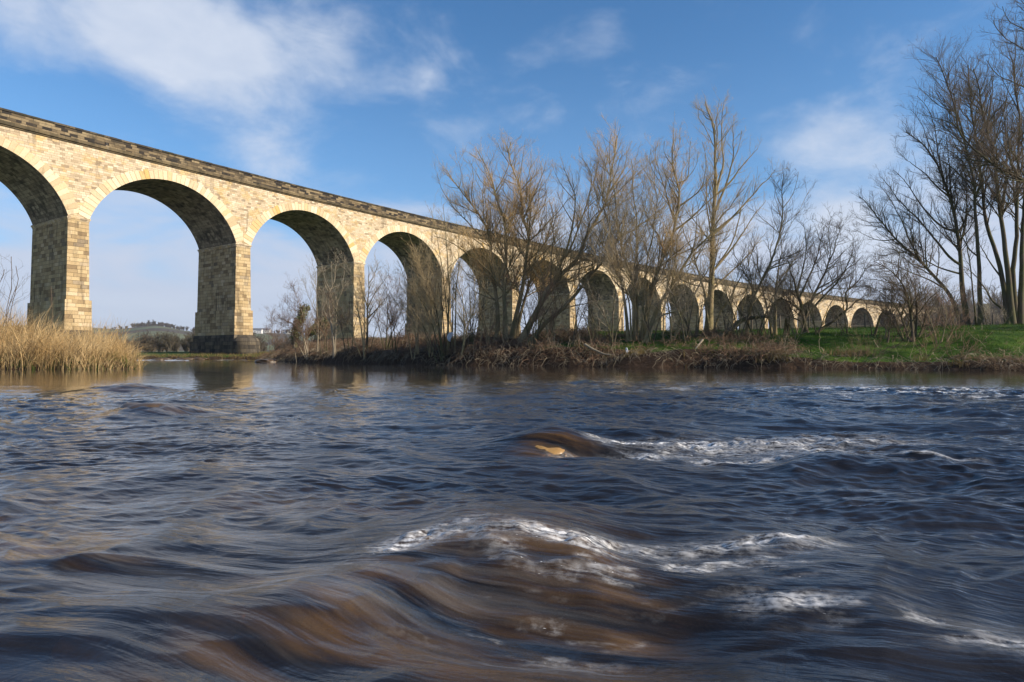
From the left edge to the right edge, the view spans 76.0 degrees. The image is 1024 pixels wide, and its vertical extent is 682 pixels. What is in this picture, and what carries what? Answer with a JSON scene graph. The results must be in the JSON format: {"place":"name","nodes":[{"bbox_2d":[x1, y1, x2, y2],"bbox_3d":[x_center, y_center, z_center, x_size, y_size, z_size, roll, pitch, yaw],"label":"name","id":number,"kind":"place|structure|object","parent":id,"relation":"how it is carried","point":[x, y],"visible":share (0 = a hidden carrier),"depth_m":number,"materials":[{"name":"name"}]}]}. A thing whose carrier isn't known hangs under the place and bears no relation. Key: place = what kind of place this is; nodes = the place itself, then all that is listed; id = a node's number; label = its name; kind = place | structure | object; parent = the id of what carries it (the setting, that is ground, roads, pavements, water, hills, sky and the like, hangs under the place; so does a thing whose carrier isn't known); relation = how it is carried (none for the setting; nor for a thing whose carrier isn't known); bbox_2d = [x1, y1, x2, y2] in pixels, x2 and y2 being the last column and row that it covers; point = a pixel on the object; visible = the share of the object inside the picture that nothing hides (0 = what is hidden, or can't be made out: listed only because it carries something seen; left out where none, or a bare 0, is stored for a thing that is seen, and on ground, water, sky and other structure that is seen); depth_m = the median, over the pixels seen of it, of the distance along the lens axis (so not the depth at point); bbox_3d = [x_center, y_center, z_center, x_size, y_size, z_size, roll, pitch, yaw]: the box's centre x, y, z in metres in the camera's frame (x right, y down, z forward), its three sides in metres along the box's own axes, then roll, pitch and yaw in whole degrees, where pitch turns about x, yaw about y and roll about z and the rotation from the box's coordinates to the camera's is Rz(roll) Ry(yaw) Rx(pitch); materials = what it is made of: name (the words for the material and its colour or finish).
{"place":"outdoors","nodes":[
{"label":"outdoors","id":0,"kind":"place"},
{"bbox_2d":[0,360,1023,681],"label":"river water","id":1,"kind":"structure","parent":0,"point":[758,524],"depth_m":2.45,"materials":[{"name":"blue liquid"}]},
{"bbox_2d":[151,358,172,359],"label":"boulder","id":2,"kind":"object","parent":1,"relation":"in","point":[162,359],"visible":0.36,"depth_m":77.48,"materials":[{"name":"grey stone"}]},
{"bbox_2d":[175,358,194,359],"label":"boulder","id":3,"kind":"object","parent":1,"relation":"in","point":[185,359],"visible":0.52,"depth_m":78.40,"materials":[{"name":"grey stone"}]},
{"bbox_2d":[194,357,209,359],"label":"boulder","id":4,"kind":"object","parent":1,"relation":"in","point":[198,358],"visible":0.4,"depth_m":79.49,"materials":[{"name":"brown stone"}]},
{"bbox_2d":[255,359,277,361],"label":"boulder","id":5,"kind":"object","parent":1,"relation":"in","point":[266,360],"visible":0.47,"depth_m":54.41,"materials":[{"name":"grey stone"}]},
{"bbox_2d":[522,440,587,457],"bbox_3d":[0.225,0.734,3.846,0.612,0.302,0.423,-1,-1,26],"label":"boulder","id":6,"kind":"object","parent":1,"relation":"in","point":[559,450],"visible":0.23,"depth_m":3.71,"materials":[{"name":"orange stone"}]},
{"bbox_2d":[0,304,1023,681],"bbox_3d":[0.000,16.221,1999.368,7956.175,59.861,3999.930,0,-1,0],"label":"ground","id":7,"kind":"structure","parent":0,"point":[524,604],"depth_m":3.14,"materials":[{"name":"brown soil"}]},
{"bbox_2d":[0,256,62,338],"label":"willow sapling","id":8,"kind":"object","parent":7,"relation":"on","point":[16,288],"visible":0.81,"depth_m":28.65,"materials":[{"name":"brown plant"}]},
{"bbox_2d":[0,325,144,368],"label":"broken reeds","id":9,"kind":"object","parent":7,"relation":"on","point":[3,349],"visible":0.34,"depth_m":26.72,"materials":[{"name":"beige plant"}]},
{"bbox_2d":[0,283,208,369],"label":"reeds","id":10,"kind":"object","parent":7,"relation":"on","point":[16,330],"visible":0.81,"depth_m":27.48,"materials":[{"name":"plant"}]},
{"bbox_2d":[100,665,164,681],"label":"cobble","id":11,"kind":"object","parent":7,"relation":"on","point":[141,673],"visible":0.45,"depth_m":1.57,"materials":[{"name":"stone"}]},
{"bbox_2d":[104,319,300,334],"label":"hilltop wood","id":12,"kind":"object","parent":7,"relation":"on","point":[149,323],"visible":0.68,"depth_m":1243.57,"materials":[{"name":"green plant"}]},
{"bbox_2d":[178,649,237,662],"bbox_3d":[-0.918,0.871,1.979,0.264,0.165,0.222,0,-1,0],"label":"cobble","id":13,"kind":"object","parent":7,"relation":"on","point":[198,655],"visible":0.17,"depth_m":1.89,"materials":[{"name":"stone"}]},
{"bbox_2d":[126,329,313,351],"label":"hedgerow wood","id":14,"kind":"object","parent":7,"relation":"on","point":[172,346],"visible":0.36,"depth_m":217.00,"materials":[{"name":"brown plant"}]},
{"bbox_2d":[261,305,286,357],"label":"shrub willow","id":15,"kind":"object","parent":7,"relation":"on","point":[271,313],"visible":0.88,"depth_m":71.00,"materials":[{"name":"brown plant"}]},
{"bbox_2d":[265,279,320,361],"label":"thorn bush tree","id":16,"kind":"object","parent":7,"relation":"on","point":[302,331],"visible":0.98,"depth_m":54.73,"materials":[{"name":"brown plant"}]},
{"bbox_2d":[252,630,351,681],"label":"cobble","id":17,"kind":"object","parent":7,"relation":"on","point":[313,656],"visible":0.88,"depth_m":1.69,"materials":[{"name":"brown stone"}]},
{"bbox_2d":[288,303,328,347],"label":"ivy stump","id":18,"kind":"object","parent":7,"relation":"on","point":[299,314],"visible":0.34,"depth_m":63.82,"materials":[{"name":"green plant"}]},
{"bbox_2d":[296,255,338,356],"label":"alder tree","id":19,"kind":"object","parent":7,"relation":"on","point":[303,281],"visible":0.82,"depth_m":53.50,"materials":[{"name":"brown plant"}]},
{"bbox_2d":[301,289,339,358],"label":"sapling","id":20,"kind":"object","parent":7,"relation":"on","point":[324,328],"visible":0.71,"depth_m":51.85,"materials":[{"name":"brown plant"}]},
{"bbox_2d":[315,246,358,357],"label":"alder tree","id":21,"kind":"object","parent":7,"relation":"on","point":[335,328],"visible":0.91,"depth_m":48.89,"materials":[{"name":"brown plant"}]},
{"bbox_2d":[312,282,372,351],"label":"sapling","id":22,"kind":"object","parent":7,"relation":"on","point":[342,319],"visible":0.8,"depth_m":47.95,"materials":[{"name":"brown plant"}]},
{"bbox_2d":[329,253,383,358],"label":"alder tree","id":23,"kind":"object","parent":7,"relation":"on","point":[358,311],"visible":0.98,"depth_m":45.56,"materials":[{"name":"brown plant"}]},
{"bbox_2d":[344,669,409,681],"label":"cobble","id":24,"kind":"object","parent":7,"relation":"on","point":[381,675],"visible":1,"depth_m":1.56,"materials":[{"name":"brown stone"}]},
{"bbox_2d":[353,256,400,349],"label":"alder tree","id":25,"kind":"object","parent":7,"relation":"on","point":[372,306],"visible":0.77,"depth_m":46.85,"materials":[{"name":"brown plant"}]},
{"bbox_2d":[366,271,414,349],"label":"shrub willow","id":26,"kind":"object","parent":7,"relation":"on","point":[387,318],"visible":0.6,"depth_m":45.90,"materials":[{"name":"brown plant"}]},
{"bbox_2d":[374,557,419,582],"bbox_3d":[-0.425,0.862,2.469,0.152,0.100,0.139,-1,-2,36],"label":"cobble","id":27,"kind":"object","parent":7,"relation":"on","point":[408,568],"visible":0.97,"depth_m":2.43,"materials":[{"name":"stone"}]},
{"bbox_2d":[375,282,418,356],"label":"sapling","id":28,"kind":"object","parent":7,"relation":"on","point":[393,325],"visible":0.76,"depth_m":42.54,"materials":[{"name":"brown plant"}]},
{"bbox_2d":[375,258,450,358],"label":"sapling","id":29,"kind":"object","parent":7,"relation":"on","point":[406,319],"visible":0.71,"depth_m":40.27,"materials":[{"name":"brown plant"}]},
{"bbox_2d":[392,268,460,356],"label":"sapling","id":30,"kind":"object","parent":7,"relation":"on","point":[429,348],"visible":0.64,"depth_m":39.39,"materials":[{"name":"brown plant"}]},
{"bbox_2d":[390,231,475,361],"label":"shrub willow","id":31,"kind":"object","parent":7,"relation":"on","point":[431,303],"visible":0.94,"depth_m":38.95,"materials":[{"name":"brown plant"}]},
{"bbox_2d":[419,191,470,354],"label":"sapling","id":32,"kind":"object","parent":7,"relation":"on","point":[447,277],"visible":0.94,"depth_m":39.26,"materials":[{"name":"brown plant"}]},
{"bbox_2d":[432,259,499,348],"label":"sapling","id":33,"kind":"object","parent":7,"relation":"on","point":[472,330],"visible":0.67,"depth_m":39.08,"materials":[{"name":"brown plant"}]},
{"bbox_2d":[446,259,504,356],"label":"sapling","id":34,"kind":"object","parent":7,"relation":"on","point":[464,319],"visible":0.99,"depth_m":37.61,"materials":[{"name":"brown plant"}]},
{"bbox_2d":[0,107,960,353],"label":"railway viaduct","id":35,"kind":"object","parent":7,"relation":"on","point":[60,181],"visible":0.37,"depth_m":90.81,"materials":[{"name":"stone"}]},
{"bbox_2d":[424,133,551,341],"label":"willow tree","id":36,"kind":"object","parent":7,"relation":"on","point":[489,227],"visible":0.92,"depth_m":40.17,"materials":[{"name":"brown plant"}]},
{"bbox_2d":[461,278,514,343],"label":"sapling","id":37,"kind":"object","parent":7,"relation":"on","point":[486,329],"visible":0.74,"depth_m":39.02,"materials":[{"name":"brown plant"}]},
{"bbox_2d":[484,520,528,544],"bbox_3d":[-0.024,0.863,2.950,0.201,0.110,0.147,0,-1,0],"label":"cobble","id":38,"kind":"object","parent":7,"relation":"on","point":[507,533],"visible":0.89,"depth_m":2.90,"materials":[{"name":"stone"}]},
{"bbox_2d":[475,129,591,338],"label":"willow tree","id":39,"kind":"object","parent":7,"relation":"on","point":[526,269],"visible":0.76,"depth_m":40.42,"materials":[{"name":"brown plant"}]},
{"bbox_2d":[497,264,573,348],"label":"sapling","id":40,"kind":"object","parent":7,"relation":"on","point":[537,313],"visible":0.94,"depth_m":36.95,"materials":[{"name":"brown plant"}]},
{"bbox_2d":[256,322,820,366],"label":"briar stems","id":41,"kind":"object","parent":7,"relation":"on","point":[583,340],"visible":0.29,"depth_m":37.05,"materials":[{"name":"brown plant"}]},
{"bbox_2d":[447,332,452,341],"bbox_3d":[-3.656,-0.243,38.614,0.357,0.556,0.213,0,-1,0],"label":"plastic sheet","id":42,"kind":"object","parent":41,"relation":"on","point":[449,335],"visible":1,"depth_m":38.59,"materials":[{"name":"blue plastic"}]},
{"bbox_2d":[520,274,570,342],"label":"sapling","id":43,"kind":"object","parent":7,"relation":"on","point":[552,322],"visible":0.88,"depth_m":36.98,"materials":[{"name":"brown plant"}]},
{"bbox_2d":[260,323,832,366],"bbox_3d":[-9.048,0.702,54.102,14.949,3.691,69.961,1,-2,-38],"label":"dark brushwood","id":44,"kind":"object","parent":7,"relation":"on","point":[704,364],"visible":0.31,"depth_m":37.20,"materials":[{"name":"brown plant"}]},
{"bbox_2d":[531,522,569,539],"bbox_3d":[0.186,0.883,3.132,0.192,0.134,0.180,0,-1,0],"label":"foam","id":45,"kind":"object","parent":7,"relation":"on","point":[548,535],"visible":0.32,"depth_m":3.07,"materials":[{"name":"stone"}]},
{"bbox_2d":[136,340,968,367],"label":"dry grass","id":46,"kind":"structure","parent":7,"relation":"on","point":[625,356],"depth_m":32.31,"materials":[{"name":"brown plant"}]},
{"bbox_2d":[540,535,596,571],"bbox_3d":[0.231,0.872,2.694,0.234,0.147,0.203,0,-1,0],"label":"cobble","id":47,"kind":"object","parent":7,"relation":"on","point":[562,556],"visible":0.99,"depth_m":2.62,"materials":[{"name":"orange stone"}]},
{"bbox_2d":[562,259,602,346],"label":"sapling","id":48,"kind":"object","parent":7,"relation":"on","point":[576,316],"visible":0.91,"depth_m":36.13,"materials":[{"name":"brown plant"}]},
{"bbox_2d":[567,287,608,343],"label":"sapling","id":49,"kind":"object","parent":7,"relation":"on","point":[591,323],"visible":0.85,"depth_m":35.97,"materials":[{"name":"brown plant"}]},
{"bbox_2d":[518,115,669,343],"bbox_3d":[4.440,-6.418,38.179,8.047,13.892,5.601,0,-1,-14],"label":"willow tree","id":50,"kind":"object","parent":7,"relation":"on","point":[560,265],"visible":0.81,"depth_m":38.49,"materials":[{"name":"brown plant"}]},
{"bbox_2d":[525,176,671,344],"bbox_3d":[5.467,-4.670,38.671,9.059,10.546,5.265,0,-1,17],"label":"willow tree","id":51,"kind":"object","parent":7,"relation":"on","point":[565,304],"visible":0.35,"depth_m":38.32,"materials":[{"name":"brown plant"}]},
{"bbox_2d":[584,343,612,357],"bbox_3d":[4.425,0.505,33.452,1.814,0.797,0.586,-1,-2,31],"label":"driftwood branch","id":52,"kind":"object","parent":7,"relation":"on","point":[590,347],"visible":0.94,"depth_m":33.63,"materials":[{"name":"grey wood"}]},
{"bbox_2d":[574,263,643,345],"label":"sapling","id":53,"kind":"object","parent":7,"relation":"on","point":[604,315],"visible":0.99,"depth_m":34.89,"materials":[{"name":"brown plant"}]},
{"bbox_2d":[560,135,695,341],"bbox_3d":[6.465,-5.645,35.859,7.797,11.854,5.664,0,-1,0],"label":"willow tree","id":54,"kind":"object","parent":7,"relation":"on","point":[611,251],"visible":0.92,"depth_m":35.67,"materials":[{"name":"brown plant"}]},
{"bbox_2d":[260,345,1023,370],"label":"hanging roots","id":55,"kind":"object","parent":7,"relation":"hanging from","point":[635,353],"visible":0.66,"depth_m":31.39,"materials":[{"name":"brown plant"}]},
{"bbox_2d":[265,322,1023,365],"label":"dead stalks","id":56,"kind":"object","parent":7,"relation":"on","point":[608,344],"visible":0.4,"depth_m":36.45,"materials":[{"name":"brown plant"}]},
{"bbox_2d":[616,260,684,342],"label":"sapling","id":57,"kind":"object","parent":7,"relation":"on","point":[647,306],"visible":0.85,"depth_m":35.03,"materials":[{"name":"brown plant"}]},
{"bbox_2d":[640,246,711,342],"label":"sapling","id":58,"kind":"object","parent":7,"relation":"on","point":[686,305],"visible":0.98,"depth_m":34.36,"materials":[{"name":"brown plant"}]},
{"bbox_2d":[624,186,749,342],"bbox_3d":[9.615,-4.208,35.882,6.563,9.170,3.788,0,-1,-16],"label":"willow tree","id":59,"kind":"object","parent":7,"relation":"on","point":[653,321],"visible":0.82,"depth_m":35.37,"materials":[{"name":"brown plant"}]},
{"bbox_2d":[654,266,720,337],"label":"sapling","id":60,"kind":"object","parent":7,"relation":"on","point":[697,326],"visible":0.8,"depth_m":35.06,"materials":[{"name":"brown plant"}]},
{"bbox_2d":[630,112,745,339],"bbox_3d":[9.671,-6.061,36.359,6.505,12.475,4.910,0,-1,0],"label":"willow tree","id":61,"kind":"object","parent":7,"relation":"on","point":[676,198],"visible":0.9,"depth_m":36.03,"materials":[{"name":"brown plant"}]},
{"bbox_2d":[655,215,740,341],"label":"willow tree","id":62,"kind":"object","parent":7,"relation":"on","point":[677,328],"visible":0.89,"depth_m":34.99,"materials":[{"name":"brown plant"}]},
{"bbox_2d":[663,206,765,330],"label":"alder tree","id":63,"kind":"object","parent":7,"relation":"on","point":[707,316],"visible":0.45,"depth_m":37.68,"materials":[{"name":"brown plant"}]},
{"bbox_2d":[695,230,762,329],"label":"sapling","id":64,"kind":"object","parent":7,"relation":"on","point":[719,296],"visible":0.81,"depth_m":35.15,"materials":[{"name":"brown plant"}]},
{"bbox_2d":[697,309,769,340],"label":"fallen tree","id":65,"kind":"object","parent":7,"relation":"on","point":[743,319],"visible":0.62,"depth_m":34.97,"materials":[{"name":"brown plant"}]},
{"bbox_2d":[676,87,793,331],"bbox_3d":[13.058,-7.946,39.723,7.449,15.506,4.530,1,-2,-32],"label":"poplar tree","id":66,"kind":"object","parent":7,"relation":"on","point":[715,191],"visible":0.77,"depth_m":39.50,"materials":[{"name":"brown plant"}]},
{"bbox_2d":[699,262,772,339],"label":"sapling","id":67,"kind":"object","parent":7,"relation":"on","point":[731,306],"visible":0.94,"depth_m":33.94,"materials":[{"name":"brown plant"}]},
{"bbox_2d":[718,266,805,335],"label":"sapling","id":68,"kind":"object","parent":7,"relation":"on","point":[780,283],"visible":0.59,"depth_m":35.11,"materials":[{"name":"brown plant"}]},
{"bbox_2d":[731,267,795,338],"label":"sapling","id":69,"kind":"object","parent":7,"relation":"on","point":[770,318],"visible":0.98,"depth_m":33.69,"materials":[{"name":"brown plant"}]},
{"bbox_2d":[714,160,823,335],"bbox_3d":[14.566,-4.928,36.742,5.096,9.895,5.637,-1,-2,44],"label":"willow tree","id":70,"kind":"object","parent":7,"relation":"on","point":[769,267],"visible":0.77,"depth_m":36.33,"materials":[{"name":"brown plant"}]},
{"bbox_2d":[762,332,796,348],"bbox_3d":[12.028,0.231,29.643,1.894,1.493,1.292,-1,-1,22],"label":"scrub bush","id":71,"kind":"object","parent":7,"relation":"on","point":[781,340],"visible":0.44,"depth_m":29.54,"materials":[{"name":"brown plant"}]},
{"bbox_2d":[744,245,815,335],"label":"sapling","id":72,"kind":"object","parent":7,"relation":"on","point":[788,325],"visible":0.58,"depth_m":35.04,"materials":[{"name":"brown plant"}]},
{"bbox_2d":[576,314,993,329],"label":"wire fence","id":73,"kind":"object","parent":7,"relation":"on","point":[780,321],"visible":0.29,"depth_m":43.02,"materials":[{"name":"grey wood"}]},
{"bbox_2d":[556,322,1023,361],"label":"meadow grass","id":74,"kind":"structure","parent":7,"relation":"on","point":[941,328],"depth_m":32.44,"materials":[{"name":"green plant"}]},
{"bbox_2d":[764,281,830,334],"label":"sapling","id":75,"kind":"object","parent":7,"relation":"on","point":[799,318],"visible":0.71,"depth_m":33.97,"materials":[{"name":"brown plant"}]},
{"bbox_2d":[752,200,890,332],"bbox_3d":[16.014,-3.796,34.357,7.698,7.592,4.200,0,-1,0],"label":"thorn bush tree","id":76,"kind":"object","parent":7,"relation":"on","point":[833,280],"visible":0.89,"depth_m":34.11,"materials":[{"name":"brown plant"}]},
{"bbox_2d":[790,263,856,334],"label":"sapling","id":77,"kind":"object","parent":7,"relation":"on","point":[813,311],"visible":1,"depth_m":32.93,"materials":[{"name":"brown plant"}]},
{"bbox_2d":[825,293,856,333],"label":"sapling","id":78,"kind":"object","parent":7,"relation":"on","point":[843,318],"visible":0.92,"depth_m":32.97,"materials":[{"name":"brown plant"}]},
{"bbox_2d":[833,321,879,358],"bbox_3d":[14.747,0.035,28.008,2.191,1.998,1.714,0,-1,21],"label":"scrub bush","id":79,"kind":"object","parent":7,"relation":"on","point":[857,344],"visible":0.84,"depth_m":27.88,"materials":[{"name":"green plant"}]},
{"bbox_2d":[862,282,889,335],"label":"sapling","id":80,"kind":"object","parent":7,"relation":"on","point":[877,326],"visible":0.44,"depth_m":32.86,"materials":[{"name":"brown plant"}]},
{"bbox_2d":[866,333,914,356],"bbox_3d":[16.082,0.228,27.955,1.739,1.510,1.738,0,-1,15],"label":"scrub bush","id":81,"kind":"object","parent":7,"relation":"on","point":[890,347],"visible":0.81,"depth_m":27.72,"materials":[{"name":"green plant"}]},
{"bbox_2d":[877,277,906,338],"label":"sapling","id":82,"kind":"object","parent":7,"relation":"on","point":[886,329],"visible":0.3,"depth_m":31.93,"materials":[{"name":"brown plant"}]},
{"bbox_2d":[780,345,1023,370],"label":"dead wrack","id":83,"kind":"object","parent":7,"relation":"on","point":[991,359],"visible":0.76,"depth_m":25.11,"materials":[{"name":"brown plant"}]},
{"bbox_2d":[844,171,964,325],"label":"ash tree","id":84,"kind":"object","parent":7,"relation":"on","point":[913,243],"visible":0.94,"depth_m":46.76,"materials":[{"name":"brown plant"}]},
{"bbox_2d":[845,243,968,342],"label":"thorn bush tree","id":85,"kind":"object","parent":7,"relation":"on","point":[906,298],"visible":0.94,"depth_m":30.84,"materials":[{"name":"brown plant"}]},
{"bbox_2d":[869,265,944,337],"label":"sapling","id":86,"kind":"object","parent":7,"relation":"on","point":[908,325],"visible":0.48,"depth_m":32.18,"materials":[{"name":"brown plant"}]},
{"bbox_2d":[896,256,959,334],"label":"sapling","id":87,"kind":"object","parent":7,"relation":"on","point":[933,296],"visible":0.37,"depth_m":31.98,"materials":[{"name":"brown plant"}]},
{"bbox_2d":[905,316,960,357],"bbox_3d":[18.009,-0.106,27.803,2.112,2.124,1.570,0,-1,18],"label":"scrub bush","id":88,"kind":"object","parent":7,"relation":"on","point":[932,339],"visible":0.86,"depth_m":27.74,"materials":[{"name":"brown plant"}]},
{"bbox_2d":[872,78,1002,324],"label":"ash tree","id":89,"kind":"object","parent":7,"relation":"on","point":[947,192],"visible":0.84,"depth_m":47.18,"materials":[{"name":"brown plant"}]},
{"bbox_2d":[917,284,963,329],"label":"sapling","id":90,"kind":"object","parent":7,"relation":"on","point":[955,297],"visible":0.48,"depth_m":32.93,"materials":[{"name":"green plant"}]},
{"bbox_2d":[905,288,979,346],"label":"shrub willow","id":91,"kind":"object","parent":7,"relation":"on","point":[955,323],"visible":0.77,"depth_m":29.49,"materials":[{"name":"brown plant"}]},
{"bbox_2d":[870,282,1017,326],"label":"wood","id":92,"kind":"object","parent":7,"relation":"on","point":[997,300],"visible":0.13,"depth_m":278.90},
{"bbox_2d":[918,281,969,323],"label":"sapling","id":93,"kind":"object","parent":7,"relation":"on","point":[946,302],"visible":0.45,"depth_m":40.18,"materials":[{"name":"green plant"}]},
{"bbox_2d":[930,281,981,326],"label":"sapling","id":94,"kind":"object","parent":7,"relation":"on","point":[965,295],"visible":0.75,"depth_m":35.88,"materials":[{"name":"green plant"}]},
{"bbox_2d":[901,28,1017,325],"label":"ash tree","id":95,"kind":"object","parent":7,"relation":"on","point":[980,315],"visible":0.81,"depth_m":45.33,"materials":[{"name":"brown plant"}]},
{"bbox_2d":[940,331,995,357],"bbox_3d":[18.807,0.288,27.022,1.816,1.487,1.680,0,-1,0],"label":"scrub bush","id":96,"kind":"object","parent":7,"relation":"on","point":[967,346],"visible":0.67,"depth_m":27.10,"materials":[{"name":"brown plant"}]},
{"bbox_2d":[913,0,1023,196],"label":"ash tree","id":97,"kind":"object","parent":7,"relation":"on","point":[1014,174],"visible":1,"depth_m":30.73,"materials":[{"name":"brown plant"}]},
{"bbox_2d":[931,21,1023,324],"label":"ash tree","id":98,"kind":"object","parent":7,"relation":"on","point":[1013,303],"visible":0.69,"depth_m":45.34,"materials":[{"name":"brown plant"}]},
{"bbox_2d":[972,287,1011,324],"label":"sapling","id":99,"kind":"object","parent":7,"relation":"on","point":[983,308],"visible":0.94,"depth_m":44.29,"materials":[{"name":"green plant"}]},
{"bbox_2d":[0,0,1023,337],"label":"sky","id":100,"kind":"structure","parent":0,"point":[354,99],"materials":[{"name":"blue"}]}
]}

